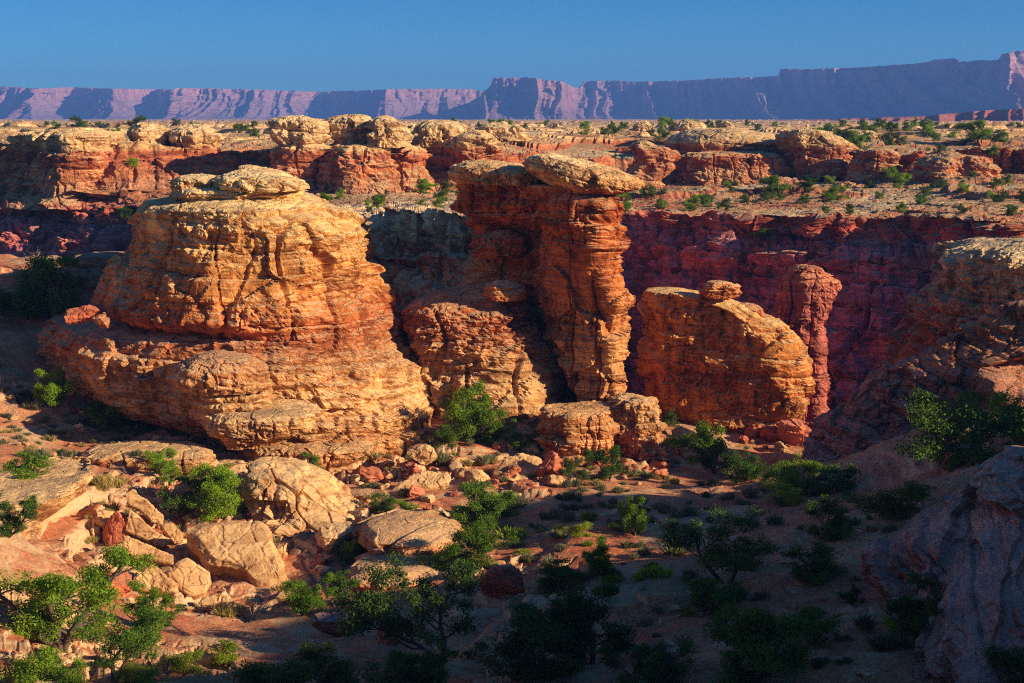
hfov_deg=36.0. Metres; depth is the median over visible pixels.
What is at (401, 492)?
sagebrush
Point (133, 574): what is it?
stone
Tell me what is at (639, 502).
sagebrush
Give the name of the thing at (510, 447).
stone
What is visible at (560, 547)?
sagebrush
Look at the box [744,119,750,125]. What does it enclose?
desert bush
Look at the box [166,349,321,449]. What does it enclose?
layered outcrop
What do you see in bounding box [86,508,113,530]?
boulder
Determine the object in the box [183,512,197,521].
grass tuft
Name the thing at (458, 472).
stone
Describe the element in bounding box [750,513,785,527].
sagebrush
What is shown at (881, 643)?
sagebrush
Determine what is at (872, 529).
stone
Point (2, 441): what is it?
sagebrush
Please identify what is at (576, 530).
desert bush
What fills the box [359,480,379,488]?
sagebrush
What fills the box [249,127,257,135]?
desert bush
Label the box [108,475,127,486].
grass tuft
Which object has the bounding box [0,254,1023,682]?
ground
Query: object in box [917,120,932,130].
desert bush
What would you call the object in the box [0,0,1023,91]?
sky
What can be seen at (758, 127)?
desert bush
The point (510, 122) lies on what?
desert bush
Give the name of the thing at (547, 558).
sagebrush
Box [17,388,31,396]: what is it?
sagebrush
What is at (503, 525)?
sagebrush
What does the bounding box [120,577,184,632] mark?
juniper tree
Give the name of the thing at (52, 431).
sagebrush
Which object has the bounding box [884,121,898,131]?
desert bush
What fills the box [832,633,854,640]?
sagebrush
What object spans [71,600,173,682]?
juniper tree
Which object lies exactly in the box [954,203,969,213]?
desert bush
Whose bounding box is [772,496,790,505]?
sagebrush
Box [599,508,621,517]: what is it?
stone
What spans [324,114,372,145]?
sandstone knob
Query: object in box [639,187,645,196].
desert bush
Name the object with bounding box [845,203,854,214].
desert bush
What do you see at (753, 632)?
juniper tree
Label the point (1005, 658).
desert bush
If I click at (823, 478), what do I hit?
sagebrush
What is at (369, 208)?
desert bush
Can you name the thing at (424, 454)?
boulder
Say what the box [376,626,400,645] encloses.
boulder
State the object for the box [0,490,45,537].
juniper tree
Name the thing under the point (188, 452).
rock ledge
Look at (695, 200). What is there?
desert bush
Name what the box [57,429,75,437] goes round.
sagebrush
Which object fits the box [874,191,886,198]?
desert bush
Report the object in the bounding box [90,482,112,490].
grass tuft
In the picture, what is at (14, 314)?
desert bush
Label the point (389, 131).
sandstone knob
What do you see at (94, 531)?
stone
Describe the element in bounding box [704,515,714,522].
sagebrush
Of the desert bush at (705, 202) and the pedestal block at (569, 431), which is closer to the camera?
the pedestal block at (569, 431)
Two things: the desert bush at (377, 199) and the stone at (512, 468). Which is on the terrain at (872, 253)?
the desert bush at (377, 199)
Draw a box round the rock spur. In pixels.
[436,230,542,329]
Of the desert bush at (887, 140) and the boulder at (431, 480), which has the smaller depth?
the boulder at (431, 480)
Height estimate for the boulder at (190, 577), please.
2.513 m
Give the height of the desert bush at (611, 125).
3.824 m
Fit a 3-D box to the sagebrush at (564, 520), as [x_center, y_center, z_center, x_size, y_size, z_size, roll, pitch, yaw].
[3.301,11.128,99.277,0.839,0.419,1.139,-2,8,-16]
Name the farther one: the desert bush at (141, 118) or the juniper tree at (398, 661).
the desert bush at (141, 118)
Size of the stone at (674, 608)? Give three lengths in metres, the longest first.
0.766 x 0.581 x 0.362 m
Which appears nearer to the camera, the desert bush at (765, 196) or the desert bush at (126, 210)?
the desert bush at (126, 210)
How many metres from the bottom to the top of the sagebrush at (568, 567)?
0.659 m
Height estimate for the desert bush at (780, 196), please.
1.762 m
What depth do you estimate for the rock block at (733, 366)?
130.69 m
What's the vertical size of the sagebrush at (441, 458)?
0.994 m
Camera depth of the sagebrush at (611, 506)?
101.89 m
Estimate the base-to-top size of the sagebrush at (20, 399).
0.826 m
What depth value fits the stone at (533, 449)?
118.00 m
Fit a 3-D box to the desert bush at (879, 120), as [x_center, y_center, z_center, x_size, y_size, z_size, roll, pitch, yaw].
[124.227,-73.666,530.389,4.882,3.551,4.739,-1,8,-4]
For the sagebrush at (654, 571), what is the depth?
82.32 m
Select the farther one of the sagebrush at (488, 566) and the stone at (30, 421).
the stone at (30, 421)
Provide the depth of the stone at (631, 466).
114.53 m
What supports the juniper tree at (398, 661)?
on the ground at (268, 626)
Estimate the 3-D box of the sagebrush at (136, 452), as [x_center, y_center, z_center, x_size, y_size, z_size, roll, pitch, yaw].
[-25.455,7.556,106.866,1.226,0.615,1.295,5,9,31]
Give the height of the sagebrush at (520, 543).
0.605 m
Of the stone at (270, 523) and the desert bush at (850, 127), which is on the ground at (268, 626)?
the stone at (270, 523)
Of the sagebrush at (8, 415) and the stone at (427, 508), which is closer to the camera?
the stone at (427, 508)
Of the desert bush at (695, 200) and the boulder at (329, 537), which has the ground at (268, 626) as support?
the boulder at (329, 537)
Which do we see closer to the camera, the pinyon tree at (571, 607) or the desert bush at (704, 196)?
the pinyon tree at (571, 607)
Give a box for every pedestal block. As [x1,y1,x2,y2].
[533,400,620,465]
[608,392,673,461]
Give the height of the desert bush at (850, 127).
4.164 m
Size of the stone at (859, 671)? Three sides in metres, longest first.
0.636 x 0.369 x 0.300 m
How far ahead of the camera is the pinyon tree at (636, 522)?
92.94 m
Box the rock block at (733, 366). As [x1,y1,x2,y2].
[634,287,815,433]
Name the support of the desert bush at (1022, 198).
on the terrain at (872, 253)
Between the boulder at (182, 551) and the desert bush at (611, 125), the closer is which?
the boulder at (182, 551)
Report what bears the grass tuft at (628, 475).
on the ground at (268, 626)
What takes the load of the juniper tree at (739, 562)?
on the ground at (268, 626)
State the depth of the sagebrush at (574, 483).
108.92 m
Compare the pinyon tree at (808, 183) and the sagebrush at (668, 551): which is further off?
the pinyon tree at (808, 183)
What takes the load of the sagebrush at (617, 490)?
on the ground at (268, 626)
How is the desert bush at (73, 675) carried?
on the ground at (268, 626)
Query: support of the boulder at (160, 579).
on the ground at (268, 626)
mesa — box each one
[0,86,482,118]
[426,51,1023,119]
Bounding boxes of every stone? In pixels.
[6,394,14,398]
[9,416,18,419]
[17,442,29,446]
[25,418,33,423]
[65,392,74,397]
[72,423,87,432]
[90,526,99,535]
[99,462,108,466]
[107,470,117,476]
[124,597,136,603]
[125,458,141,468]
[129,572,136,579]
[182,606,200,611]
[261,518,281,529]
[271,525,297,537]
[275,590,302,599]
[310,565,328,575]
[310,587,324,598]
[311,559,327,566]
[314,553,335,562]
[322,608,343,614]
[351,481,363,485]
[352,516,365,525]
[354,465,383,482]
[354,493,370,502]
[370,491,388,500]
[379,483,390,489]
[382,460,396,467]
[382,470,396,478]
[396,457,404,463]
[403,463,421,477]
[406,484,424,497]
[421,494,435,502]
[422,506,431,510]
[449,461,461,471]
[450,457,474,465]
[450,490,458,496]
[453,468,467,476]
[464,468,489,482]
[492,439,510,450]
[502,467,521,477]
[506,464,517,473]
[507,443,516,450]
[513,473,527,479]
[518,442,538,454]
[540,474,563,485]
[590,460,611,467]
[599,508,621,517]
[622,464,638,471]
[632,481,641,484]
[637,460,648,470]
[648,461,670,469]
[649,465,667,469]
[651,468,667,477]
[663,640,675,646]
[669,605,683,611]
[739,435,748,443]
[748,438,758,441]
[773,441,791,453]
[786,586,798,593]
[806,458,823,463]
[818,596,827,600]
[856,669,865,675]
[861,672,878,680]
[868,527,879,531]
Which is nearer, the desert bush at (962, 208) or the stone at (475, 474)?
the stone at (475, 474)
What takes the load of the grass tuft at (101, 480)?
on the ground at (268, 626)
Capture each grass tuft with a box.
[1,429,14,432]
[24,444,39,451]
[41,435,56,440]
[76,442,86,446]
[82,418,94,424]
[84,536,97,544]
[87,474,108,486]
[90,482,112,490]
[102,501,122,511]
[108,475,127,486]
[131,421,148,430]
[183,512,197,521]
[209,600,247,617]
[267,579,289,591]
[359,450,381,460]
[383,452,392,457]
[460,458,472,466]
[585,479,601,485]
[586,464,596,469]
[624,472,638,476]
[654,475,672,479]
[665,477,679,483]
[672,458,680,463]
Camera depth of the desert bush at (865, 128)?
375.57 m
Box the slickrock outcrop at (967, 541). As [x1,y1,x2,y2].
[859,445,1023,682]
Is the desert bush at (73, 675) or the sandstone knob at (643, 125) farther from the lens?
the sandstone knob at (643, 125)
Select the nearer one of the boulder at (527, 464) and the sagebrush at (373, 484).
the sagebrush at (373, 484)
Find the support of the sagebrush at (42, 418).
on the ground at (268, 626)
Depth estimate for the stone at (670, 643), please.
70.64 m
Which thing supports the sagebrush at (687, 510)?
on the ground at (268, 626)
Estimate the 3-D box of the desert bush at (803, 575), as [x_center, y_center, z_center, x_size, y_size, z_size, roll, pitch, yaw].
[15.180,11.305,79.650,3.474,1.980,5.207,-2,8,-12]
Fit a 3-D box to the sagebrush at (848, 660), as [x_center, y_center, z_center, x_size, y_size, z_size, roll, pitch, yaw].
[13.594,13.031,64.582,0.973,0.356,0.746,0,8,-1]
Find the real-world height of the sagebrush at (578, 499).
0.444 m
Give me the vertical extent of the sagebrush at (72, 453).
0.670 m
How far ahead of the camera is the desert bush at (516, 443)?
118.26 m
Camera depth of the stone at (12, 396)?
118.61 m
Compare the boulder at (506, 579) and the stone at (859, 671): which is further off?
the boulder at (506, 579)
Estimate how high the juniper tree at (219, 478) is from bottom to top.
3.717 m
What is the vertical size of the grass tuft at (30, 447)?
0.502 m
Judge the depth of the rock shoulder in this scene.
138.17 m
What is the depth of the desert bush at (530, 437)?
118.67 m
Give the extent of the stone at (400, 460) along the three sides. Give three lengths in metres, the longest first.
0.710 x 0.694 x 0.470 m
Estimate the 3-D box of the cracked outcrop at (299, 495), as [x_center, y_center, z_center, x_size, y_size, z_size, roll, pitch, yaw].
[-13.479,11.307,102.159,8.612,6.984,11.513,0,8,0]
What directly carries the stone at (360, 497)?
on the ground at (268, 626)
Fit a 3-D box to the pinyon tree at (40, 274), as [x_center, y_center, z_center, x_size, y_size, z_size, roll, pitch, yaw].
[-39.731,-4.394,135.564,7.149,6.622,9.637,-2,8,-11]
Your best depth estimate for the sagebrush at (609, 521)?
96.78 m
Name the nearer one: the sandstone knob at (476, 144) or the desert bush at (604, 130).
the sandstone knob at (476, 144)
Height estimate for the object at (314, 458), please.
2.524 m
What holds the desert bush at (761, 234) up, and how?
on the terrain at (872, 253)
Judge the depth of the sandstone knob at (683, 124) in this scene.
336.26 m
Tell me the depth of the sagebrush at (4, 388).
119.51 m
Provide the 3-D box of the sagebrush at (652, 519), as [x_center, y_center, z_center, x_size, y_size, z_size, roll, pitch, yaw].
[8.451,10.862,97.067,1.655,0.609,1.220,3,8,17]
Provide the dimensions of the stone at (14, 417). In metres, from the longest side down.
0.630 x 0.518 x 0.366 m
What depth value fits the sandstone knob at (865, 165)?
278.85 m
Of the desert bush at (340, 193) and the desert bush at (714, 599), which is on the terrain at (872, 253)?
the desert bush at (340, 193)
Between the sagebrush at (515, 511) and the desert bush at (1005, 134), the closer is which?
the sagebrush at (515, 511)
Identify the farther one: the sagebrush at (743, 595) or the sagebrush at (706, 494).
the sagebrush at (706, 494)
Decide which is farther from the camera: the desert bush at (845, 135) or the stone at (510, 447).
the desert bush at (845, 135)
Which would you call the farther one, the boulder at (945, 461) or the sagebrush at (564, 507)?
the sagebrush at (564, 507)
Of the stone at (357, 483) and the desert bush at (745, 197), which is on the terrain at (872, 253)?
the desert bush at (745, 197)
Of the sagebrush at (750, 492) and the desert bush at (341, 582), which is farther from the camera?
the sagebrush at (750, 492)
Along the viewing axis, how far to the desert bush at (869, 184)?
262.76 m
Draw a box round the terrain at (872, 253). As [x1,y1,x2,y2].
[0,119,1023,409]
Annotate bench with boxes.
[771,116,919,120]
[892,109,1023,121]
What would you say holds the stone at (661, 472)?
on the ground at (268, 626)
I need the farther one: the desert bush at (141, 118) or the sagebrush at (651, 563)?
the desert bush at (141, 118)
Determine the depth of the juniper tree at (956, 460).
96.03 m
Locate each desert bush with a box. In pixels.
[0,288,42,319]
[0,451,55,480]
[0,644,81,682]
[39,655,91,682]
[49,123,60,128]
[65,115,91,126]
[81,398,132,431]
[113,661,169,682]
[118,205,134,218]
[122,114,146,124]
[126,158,138,166]
[151,649,211,675]
[155,471,216,514]
[171,118,182,125]
[205,639,241,671]
[230,659,313,682]
[232,124,239,130]
[239,123,248,130]
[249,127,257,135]
[250,120,257,125]
[283,642,400,682]
[323,569,363,602]
[332,539,365,562]
[335,187,344,198]
[363,198,370,205]
[364,491,395,513]
[365,206,372,211]
[370,194,385,207]
[395,498,418,510]
[411,550,457,571]
[414,198,428,204]
[432,197,445,207]
[432,424,458,448]
[436,189,447,199]
[440,179,453,192]
[494,117,512,124]
[499,430,525,452]
[520,432,539,447]
[529,558,593,598]
[540,120,550,125]
[550,524,565,537]
[557,521,599,537]
[579,120,590,128]
[580,128,589,134]
[599,126,611,134]
[607,121,622,134]
[618,121,628,128]
[623,203,629,211]
[624,195,632,200]
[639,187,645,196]
[643,184,656,196]
[646,128,656,135]
[654,125,671,140]
[655,197,663,205]
[655,201,668,208]
[657,116,670,126]
[661,409,679,426]
[665,118,674,129]
[676,575,750,616]
[683,201,696,210]
[685,193,702,203]
[688,204,696,211]
[699,193,713,203]
[700,197,711,206]
[714,198,732,205]
[723,180,729,187]
[728,185,733,192]
[738,193,749,203]
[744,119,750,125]
[748,228,774,241]
[754,123,760,129]
[757,191,770,200]
[762,480,808,505]
[775,191,786,199]
[778,540,861,586]
[787,159,794,168]
[790,604,844,649]
[795,493,872,540]
[798,193,810,203]
[807,462,861,495]
[816,184,849,197]
[818,192,839,201]
[821,205,830,212]
[823,123,832,130]
[823,175,836,183]
[834,478,936,519]
[835,584,864,603]
[838,120,847,125]
[841,130,857,139]
[844,124,854,130]
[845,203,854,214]
[856,118,866,128]
[860,124,878,132]
[861,123,873,128]
[861,180,876,187]
[863,135,871,141]
[873,117,886,126]
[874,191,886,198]
[879,598,913,633]
[880,131,897,144]
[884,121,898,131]
[894,134,906,144]
[895,201,906,212]
[900,119,913,130]
[910,117,919,126]
[914,193,930,204]
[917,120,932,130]
[918,118,934,134]
[919,186,932,195]
[927,182,935,187]
[931,132,940,140]
[936,144,946,151]
[936,179,948,187]
[947,131,957,137]
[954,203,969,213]
[955,183,971,192]
[967,170,977,176]
[975,644,1023,682]
[984,190,996,198]
[986,144,1001,156]
[987,132,1003,141]
[991,193,1006,201]
[992,176,1004,185]
[997,129,1009,141]
[1001,173,1013,183]
[1004,204,1021,214]
[1013,122,1023,127]
[1019,193,1023,202]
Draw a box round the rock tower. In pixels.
[774,264,841,429]
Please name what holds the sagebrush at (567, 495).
on the ground at (268, 626)
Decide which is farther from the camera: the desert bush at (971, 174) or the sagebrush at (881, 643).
the desert bush at (971, 174)
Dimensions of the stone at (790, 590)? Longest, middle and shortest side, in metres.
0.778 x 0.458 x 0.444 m
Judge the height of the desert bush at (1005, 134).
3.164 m
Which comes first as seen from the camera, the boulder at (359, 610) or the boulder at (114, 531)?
the boulder at (359, 610)
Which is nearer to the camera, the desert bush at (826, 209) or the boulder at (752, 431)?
the boulder at (752, 431)
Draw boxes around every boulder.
[64,304,106,324]
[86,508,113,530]
[91,312,111,327]
[95,571,133,594]
[102,511,131,545]
[122,535,177,565]
[125,510,171,546]
[126,489,163,524]
[134,563,178,594]
[159,523,183,543]
[167,558,211,598]
[174,543,193,560]
[187,521,287,588]
[199,594,233,612]
[274,542,287,557]
[312,612,354,636]
[315,521,352,553]
[353,592,373,618]
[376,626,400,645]
[393,471,450,490]
[406,444,436,465]
[476,417,511,438]
[478,562,524,598]
[493,453,541,478]
[537,451,563,476]
[671,426,697,459]
[698,280,741,300]
[744,424,762,437]
[760,421,783,441]
[776,418,811,445]
[780,394,804,419]
[940,443,976,465]
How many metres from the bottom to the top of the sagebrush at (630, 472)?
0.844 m
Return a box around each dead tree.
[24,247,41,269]
[530,405,543,434]
[807,440,823,461]
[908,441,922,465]
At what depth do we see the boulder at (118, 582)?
81.47 m
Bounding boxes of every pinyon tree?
[5,253,90,320]
[29,368,77,407]
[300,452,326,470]
[319,193,334,203]
[411,178,438,193]
[448,479,517,528]
[508,582,637,664]
[581,534,614,577]
[583,445,625,480]
[615,495,648,535]
[663,419,737,473]
[758,174,791,195]
[795,177,818,191]
[846,130,866,146]
[881,166,911,187]
[954,119,992,142]
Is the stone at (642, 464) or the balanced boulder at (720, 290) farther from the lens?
the balanced boulder at (720, 290)
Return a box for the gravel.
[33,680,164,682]
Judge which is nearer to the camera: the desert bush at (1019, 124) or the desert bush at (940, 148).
the desert bush at (940, 148)
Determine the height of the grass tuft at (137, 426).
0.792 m
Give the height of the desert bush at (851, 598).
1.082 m
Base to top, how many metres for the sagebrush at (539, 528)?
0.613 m
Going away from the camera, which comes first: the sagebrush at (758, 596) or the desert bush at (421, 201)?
the sagebrush at (758, 596)
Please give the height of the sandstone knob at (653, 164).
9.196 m
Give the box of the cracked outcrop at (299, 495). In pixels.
[239,456,366,540]
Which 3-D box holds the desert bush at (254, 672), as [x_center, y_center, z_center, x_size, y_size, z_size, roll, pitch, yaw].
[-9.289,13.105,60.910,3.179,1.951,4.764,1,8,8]
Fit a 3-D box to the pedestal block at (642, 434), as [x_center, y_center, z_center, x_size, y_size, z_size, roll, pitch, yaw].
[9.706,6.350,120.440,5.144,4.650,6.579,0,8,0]
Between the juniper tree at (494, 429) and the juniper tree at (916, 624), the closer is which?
the juniper tree at (916, 624)
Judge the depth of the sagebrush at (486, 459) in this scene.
115.69 m
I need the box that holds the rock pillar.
[447,153,645,402]
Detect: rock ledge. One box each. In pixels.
[0,456,94,539]
[81,440,215,479]
[237,440,373,477]
[347,508,462,591]
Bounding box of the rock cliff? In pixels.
[802,237,1023,461]
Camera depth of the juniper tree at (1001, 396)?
96.70 m
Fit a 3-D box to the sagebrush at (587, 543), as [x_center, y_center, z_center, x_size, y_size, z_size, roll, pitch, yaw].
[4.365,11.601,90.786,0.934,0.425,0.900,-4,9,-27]
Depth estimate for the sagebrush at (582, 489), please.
107.02 m
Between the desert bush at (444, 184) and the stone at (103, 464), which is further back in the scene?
the desert bush at (444, 184)
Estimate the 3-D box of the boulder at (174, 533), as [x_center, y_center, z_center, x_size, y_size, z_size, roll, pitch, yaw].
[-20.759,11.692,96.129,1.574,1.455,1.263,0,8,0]
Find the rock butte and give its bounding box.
[36,164,436,467]
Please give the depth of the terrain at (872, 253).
229.78 m
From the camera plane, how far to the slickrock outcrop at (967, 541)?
67.97 m
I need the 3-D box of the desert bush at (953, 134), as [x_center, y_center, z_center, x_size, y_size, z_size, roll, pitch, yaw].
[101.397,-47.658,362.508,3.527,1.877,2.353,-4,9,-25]
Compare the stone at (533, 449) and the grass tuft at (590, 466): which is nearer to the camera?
the grass tuft at (590, 466)
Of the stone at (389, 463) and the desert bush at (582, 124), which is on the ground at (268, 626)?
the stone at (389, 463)
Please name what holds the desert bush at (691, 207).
on the terrain at (872, 253)
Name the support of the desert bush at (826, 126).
on the terrain at (872, 253)
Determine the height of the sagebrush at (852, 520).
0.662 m
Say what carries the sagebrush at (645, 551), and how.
on the ground at (268, 626)
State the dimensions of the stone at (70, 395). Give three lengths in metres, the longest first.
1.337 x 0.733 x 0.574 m
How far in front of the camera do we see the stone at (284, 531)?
97.97 m
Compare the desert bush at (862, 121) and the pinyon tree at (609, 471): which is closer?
the pinyon tree at (609, 471)
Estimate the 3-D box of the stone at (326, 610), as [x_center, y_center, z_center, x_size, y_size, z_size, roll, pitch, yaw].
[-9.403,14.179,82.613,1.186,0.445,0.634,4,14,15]
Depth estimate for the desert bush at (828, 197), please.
241.52 m
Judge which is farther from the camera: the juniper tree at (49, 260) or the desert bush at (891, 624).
the juniper tree at (49, 260)
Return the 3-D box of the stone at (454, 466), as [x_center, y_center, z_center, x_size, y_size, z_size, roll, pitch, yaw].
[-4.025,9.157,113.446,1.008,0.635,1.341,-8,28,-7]
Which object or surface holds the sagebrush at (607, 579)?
on the ground at (268, 626)
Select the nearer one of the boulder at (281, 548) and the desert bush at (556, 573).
the desert bush at (556, 573)
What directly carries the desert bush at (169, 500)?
on the ground at (268, 626)
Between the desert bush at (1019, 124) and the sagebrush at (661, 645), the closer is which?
the sagebrush at (661, 645)
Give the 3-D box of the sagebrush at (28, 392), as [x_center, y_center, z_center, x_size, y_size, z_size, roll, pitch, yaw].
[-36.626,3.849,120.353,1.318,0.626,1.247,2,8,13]
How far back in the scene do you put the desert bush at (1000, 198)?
221.00 m
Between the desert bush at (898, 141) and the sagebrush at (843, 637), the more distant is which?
the desert bush at (898, 141)
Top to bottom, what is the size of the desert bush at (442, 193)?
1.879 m
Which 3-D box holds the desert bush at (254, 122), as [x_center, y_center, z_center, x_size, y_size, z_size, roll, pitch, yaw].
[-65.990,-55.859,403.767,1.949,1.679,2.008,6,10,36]
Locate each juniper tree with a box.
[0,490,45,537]
[0,543,159,651]
[32,256,57,271]
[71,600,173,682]
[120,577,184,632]
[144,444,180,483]
[181,462,245,523]
[281,572,338,615]
[329,551,491,664]
[376,625,463,682]
[435,514,519,566]
[437,380,498,441]
[461,606,587,682]
[466,408,518,445]
[489,485,514,516]
[561,456,589,480]
[593,634,702,682]
[654,503,782,583]
[704,602,826,682]
[719,445,775,482]
[758,452,822,495]
[877,569,943,644]
[894,388,1023,466]
[924,434,977,471]
[986,389,1023,442]
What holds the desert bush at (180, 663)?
on the ground at (268, 626)
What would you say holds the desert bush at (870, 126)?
on the terrain at (872, 253)
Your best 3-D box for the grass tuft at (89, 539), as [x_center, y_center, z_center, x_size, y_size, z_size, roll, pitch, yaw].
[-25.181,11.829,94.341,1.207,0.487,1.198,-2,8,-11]
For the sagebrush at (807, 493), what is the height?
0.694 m
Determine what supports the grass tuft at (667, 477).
on the ground at (268, 626)
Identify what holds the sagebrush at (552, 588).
on the ground at (268, 626)
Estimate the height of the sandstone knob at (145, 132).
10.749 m
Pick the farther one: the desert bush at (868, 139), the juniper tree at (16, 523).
the desert bush at (868, 139)
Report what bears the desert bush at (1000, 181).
on the terrain at (872, 253)
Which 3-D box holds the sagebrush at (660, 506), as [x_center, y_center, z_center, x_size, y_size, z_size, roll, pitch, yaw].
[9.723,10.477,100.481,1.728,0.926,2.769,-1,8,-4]
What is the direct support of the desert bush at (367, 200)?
on the terrain at (872, 253)
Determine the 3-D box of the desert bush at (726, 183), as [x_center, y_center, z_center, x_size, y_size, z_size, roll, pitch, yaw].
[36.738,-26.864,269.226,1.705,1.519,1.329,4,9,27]
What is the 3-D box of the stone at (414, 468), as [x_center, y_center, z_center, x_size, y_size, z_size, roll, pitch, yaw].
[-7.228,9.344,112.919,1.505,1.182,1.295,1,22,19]
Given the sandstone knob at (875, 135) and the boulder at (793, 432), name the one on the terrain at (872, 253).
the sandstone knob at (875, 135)
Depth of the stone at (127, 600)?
80.74 m
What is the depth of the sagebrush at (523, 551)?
91.67 m
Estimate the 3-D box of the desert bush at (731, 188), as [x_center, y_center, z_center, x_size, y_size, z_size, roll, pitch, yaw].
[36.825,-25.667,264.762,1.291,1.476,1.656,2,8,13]
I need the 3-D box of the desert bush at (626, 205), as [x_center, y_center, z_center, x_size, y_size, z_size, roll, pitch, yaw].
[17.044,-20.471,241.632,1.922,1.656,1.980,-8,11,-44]
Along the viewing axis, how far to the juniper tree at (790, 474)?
104.59 m
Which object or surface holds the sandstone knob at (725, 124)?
on the terrain at (872, 253)
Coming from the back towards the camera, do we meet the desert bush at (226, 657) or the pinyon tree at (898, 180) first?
the pinyon tree at (898, 180)
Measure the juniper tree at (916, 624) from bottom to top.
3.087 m
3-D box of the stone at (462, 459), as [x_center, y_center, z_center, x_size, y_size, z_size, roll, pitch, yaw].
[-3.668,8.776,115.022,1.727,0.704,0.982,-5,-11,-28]
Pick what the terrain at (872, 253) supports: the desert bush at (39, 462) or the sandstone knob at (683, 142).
the sandstone knob at (683, 142)
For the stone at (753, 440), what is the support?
on the ground at (268, 626)
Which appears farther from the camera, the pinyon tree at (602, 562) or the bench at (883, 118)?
the bench at (883, 118)
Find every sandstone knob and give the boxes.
[4,127,125,210]
[126,122,171,145]
[167,124,223,151]
[264,115,332,191]
[313,144,401,194]
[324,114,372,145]
[364,115,410,147]
[389,145,438,192]
[412,119,466,167]
[447,130,503,166]
[475,121,532,142]
[626,140,680,188]
[629,120,652,131]
[665,127,778,154]
[669,119,706,130]
[674,151,791,185]
[716,121,735,128]
[773,128,858,177]
[837,129,896,140]
[845,148,902,183]
[907,151,1001,182]
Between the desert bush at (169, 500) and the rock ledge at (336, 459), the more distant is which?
the rock ledge at (336, 459)
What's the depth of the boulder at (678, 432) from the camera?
122.96 m
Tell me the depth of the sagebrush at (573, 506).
102.01 m
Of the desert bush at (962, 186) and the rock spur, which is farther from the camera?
the desert bush at (962, 186)
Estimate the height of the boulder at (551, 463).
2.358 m
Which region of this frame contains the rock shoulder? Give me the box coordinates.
[61,251,123,306]
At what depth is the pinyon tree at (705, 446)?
116.61 m
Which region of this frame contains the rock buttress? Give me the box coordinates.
[400,280,568,427]
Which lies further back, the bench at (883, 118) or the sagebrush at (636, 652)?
the bench at (883, 118)
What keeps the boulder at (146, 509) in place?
on the ground at (268, 626)
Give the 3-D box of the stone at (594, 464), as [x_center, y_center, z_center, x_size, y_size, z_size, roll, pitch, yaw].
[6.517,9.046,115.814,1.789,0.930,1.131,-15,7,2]
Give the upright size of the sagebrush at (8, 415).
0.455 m
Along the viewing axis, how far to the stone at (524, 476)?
110.80 m
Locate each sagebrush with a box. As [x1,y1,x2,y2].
[0,385,11,390]
[0,412,12,417]
[0,438,10,444]
[12,427,22,432]
[13,434,28,441]
[14,447,52,457]
[15,394,36,403]
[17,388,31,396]
[19,399,43,408]
[25,389,33,395]
[39,415,51,421]
[46,427,57,434]
[53,448,69,454]
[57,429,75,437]
[58,451,68,456]
[59,377,66,385]
[60,415,84,424]
[65,449,79,456]
[88,436,99,442]
[105,434,132,442]
[128,449,143,455]
[132,431,145,435]
[136,426,148,432]
[173,430,184,434]
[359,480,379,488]
[393,487,409,496]
[419,437,435,446]
[426,432,441,442]
[434,451,451,463]
[465,438,474,445]
[473,453,498,465]
[482,563,504,568]
[493,524,530,539]
[495,469,513,481]
[497,523,513,528]
[500,507,521,516]
[501,539,527,548]
[510,493,530,507]
[512,548,531,553]
[513,534,523,539]
[513,553,536,561]
[531,522,549,532]
[538,511,549,519]
[542,554,556,564]
[543,583,555,591]
[545,508,567,518]
[546,528,568,538]
[554,544,568,551]
[557,489,577,500]
[558,501,582,510]
[558,509,578,520]
[560,515,568,521]
[561,477,585,487]
[561,504,567,509]
[561,563,575,575]
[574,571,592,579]
[575,496,582,501]
[576,485,589,491]
[577,510,600,520]
[578,502,594,508]
[579,541,594,546]
[595,484,606,490]
[599,496,619,506]
[600,573,627,585]
[603,567,624,576]
[604,517,622,525]
[606,522,622,530]
[607,503,616,509]
[610,486,624,493]
[620,540,645,548]
[622,467,643,475]
[625,643,654,659]
[629,545,652,559]
[631,564,676,580]
[633,495,648,505]
[633,617,655,627]
[639,469,656,478]
[642,514,657,522]
[645,561,657,566]
[648,632,660,637]
[649,604,663,613]
[651,500,674,513]
[651,638,671,651]
[657,541,688,555]
[664,502,703,517]
[680,568,697,582]
[697,480,707,485]
[700,491,709,496]
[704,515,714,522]
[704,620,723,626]
[707,478,725,485]
[722,469,751,479]
[722,485,761,499]
[732,497,754,504]
[733,476,748,483]
[736,584,751,599]
[748,591,771,600]
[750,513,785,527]
[759,478,777,484]
[771,616,792,638]
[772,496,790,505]
[798,555,830,576]
[801,488,823,496]
[806,656,831,668]
[810,472,829,480]
[810,609,827,618]
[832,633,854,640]
[832,656,855,664]
[841,516,861,524]
[847,612,894,630]
[863,628,915,651]
[879,523,898,532]
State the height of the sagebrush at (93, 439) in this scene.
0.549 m
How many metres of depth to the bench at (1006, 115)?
1881.82 m
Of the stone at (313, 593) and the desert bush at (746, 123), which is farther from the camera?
the desert bush at (746, 123)
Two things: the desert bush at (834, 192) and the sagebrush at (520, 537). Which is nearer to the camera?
the sagebrush at (520, 537)
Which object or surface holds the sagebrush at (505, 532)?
on the ground at (268, 626)
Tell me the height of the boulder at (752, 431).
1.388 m

